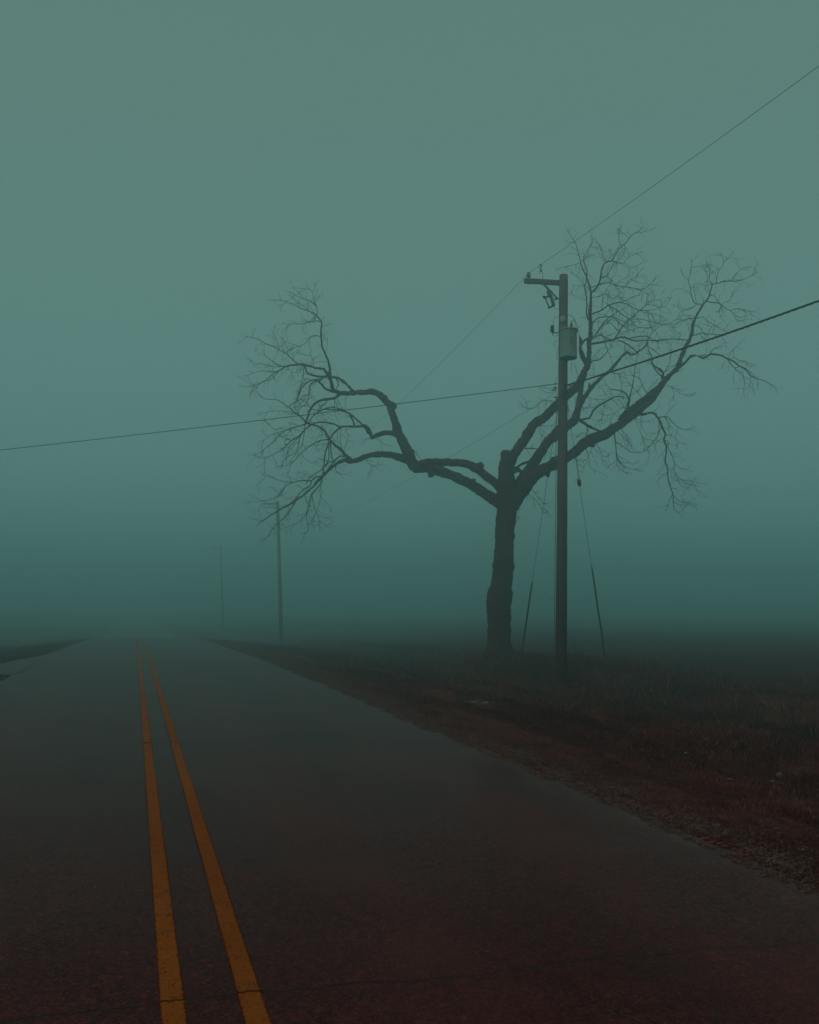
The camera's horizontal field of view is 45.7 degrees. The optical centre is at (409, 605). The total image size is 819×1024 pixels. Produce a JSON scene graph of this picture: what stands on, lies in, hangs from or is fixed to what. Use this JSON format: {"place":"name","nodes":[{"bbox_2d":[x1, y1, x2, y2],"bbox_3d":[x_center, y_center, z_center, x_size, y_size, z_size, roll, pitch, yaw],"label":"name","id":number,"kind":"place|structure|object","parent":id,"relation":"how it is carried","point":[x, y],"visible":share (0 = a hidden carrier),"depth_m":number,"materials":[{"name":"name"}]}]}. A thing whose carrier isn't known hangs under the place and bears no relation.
{"place":"outdoors","nodes":[
{"label":"outdoors","id":0,"kind":"place"},
{"bbox_2d":[0,611,818,1023],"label":"road","id":1,"kind":"structure","parent":0,"point":[378,865],"depth_m":5.50,"materials":[{"name":"grey asphalt"}]},
{"bbox_2d":[135,624,187,1023],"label":"line","id":2,"kind":"object","parent":1,"relation":"on","point":[172,1000],"visible":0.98,"depth_m":5.02,"materials":[{"name":"yellow paint"}]},
{"bbox_2d":[137,624,271,1023],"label":"line","id":3,"kind":"object","parent":1,"relation":"on","point":[254,1010],"visible":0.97,"depth_m":5.03,"materials":[{"name":"yellow paint"}]},
{"bbox_2d":[0,609,818,890],"bbox_3d":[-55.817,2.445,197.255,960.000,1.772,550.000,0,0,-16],"label":"ground","id":4,"kind":"structure","parent":0,"point":[310,627],"depth_m":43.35,"materials":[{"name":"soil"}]},
{"bbox_2d":[0,662,38,674],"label":"field entrance","id":5,"kind":"object","parent":4,"relation":"on","point":[11,668],"visible":0.98,"depth_m":24.25,"materials":[{"name":"concrete"}]},
{"bbox_2d":[0,638,89,679],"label":"verge grass","id":6,"kind":"structure","parent":4,"relation":"on","point":[45,646],"depth_m":39.02,"materials":[{"name":"brown plant"}]},
{"bbox_2d":[264,501,282,642],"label":"utility pole","id":7,"kind":"object","parent":4,"relation":"on","point":[279,585],"visible":0.91,"depth_m":71.69,"materials":[{"name":"wood"}]},
{"bbox_2d":[1,632,818,694],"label":"field stubble","id":8,"kind":"object","parent":4,"relation":"on","point":[782,683],"visible":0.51,"depth_m":43.97,"materials":[{"name":"brown plant"}]},
{"bbox_2d":[236,216,781,661],"bbox_3d":[2.865,-5.198,32.493,18.230,15.261,6.197,0,0,5],"label":"bare tree","id":9,"kind":"object","parent":4,"relation":"on","point":[506,500],"visible":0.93,"depth_m":32.28,"materials":[{"name":"brown plant"}]},
{"bbox_2d":[256,639,790,692],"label":"tall weeds","id":10,"kind":"object","parent":4,"relation":"on","point":[621,663],"visible":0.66,"depth_m":27.85,"materials":[{"name":"brown plant"}]},
{"bbox_2d":[524,267,580,685],"bbox_3d":[3.640,-2.912,24.524,1.294,11.139,0.850,0,0,-16],"label":"utility pole","id":11,"kind":"object","parent":4,"relation":"on","point":[567,335],"visible":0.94,"depth_m":24.68,"materials":[{"name":"brown wood"}]},
{"bbox_2d":[2,384,554,449],"bbox_3d":[-10.972,-4.622,27.742,30.051,2.037,0.020,0,0,11],"label":"service wire","id":12,"kind":"object","parent":11,"relation":"attached to","point":[283,417],"visible":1,"depth_m":26.18,"materials":[{"name":"black metal"}]},
{"bbox_2d":[272,280,521,498],"bbox_3d":[-3.799,-7.782,48.197,0.008,1.342,48.891,0,0,-16],"label":"power line","id":13,"kind":"object","parent":11,"relation":"attached to","point":[417,385],"visible":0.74,"depth_m":34.34,"materials":[{"name":"black metal"}]},
{"bbox_2d":[283,395,551,534],"bbox_3d":[-2.949,-5.044,48.225,0.008,0.678,48.789,0,0,-16],"label":"neutral line","id":14,"kind":"object","parent":11,"relation":"attached to","point":[415,476],"visible":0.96,"depth_m":32.87,"materials":[{"name":"black metal"}]},
{"bbox_2d":[521,409,557,653],"bbox_3d":[3.831,-1.708,29.183,0.109,7.420,8.672,0,0,0],"label":"guy wire","id":15,"kind":"object","parent":11,"relation":"attached to","point":[547,473],"visible":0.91,"depth_m":30.61,"materials":[{"name":"black metal"}]},
{"bbox_2d":[568,410,605,659],"bbox_3d":[5.347,-1.636,28.932,0.110,7.461,8.603,0,0,18],"label":"guy wire","id":16,"kind":"object","parent":11,"relation":"attached to","point":[579,482],"visible":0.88,"depth_m":30.13,"materials":[{"name":"black metal"}]},
{"bbox_2d":[530,66,818,271],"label":"power line","id":17,"kind":"object","parent":11,"relation":"attached to","point":[688,160],"visible":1,"depth_m":17.42,"materials":[{"name":"black metal"}]},
{"bbox_2d":[566,300,818,385],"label":"twisted cable","id":18,"kind":"object","parent":11,"relation":"attached to","point":[766,319],"visible":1,"depth_m":18.49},
{"bbox_2d":[299,641,818,747],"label":"bank grass","id":19,"kind":"structure","parent":4,"relation":"on","point":[716,714],"depth_m":21.17,"materials":[{"name":"brown plant"}]},
{"bbox_2d":[0,0,818,611],"label":"sky","id":20,"kind":"structure","parent":0,"point":[168,167],"materials":[{"name":"teal"}]},
{"bbox_2d":[217,644,818,895],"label":"shoulder gravel","id":21,"kind":"structure","parent":0,"point":[650,818],"depth_m":8.20,"materials":[{"name":"gravel"}]}
]}

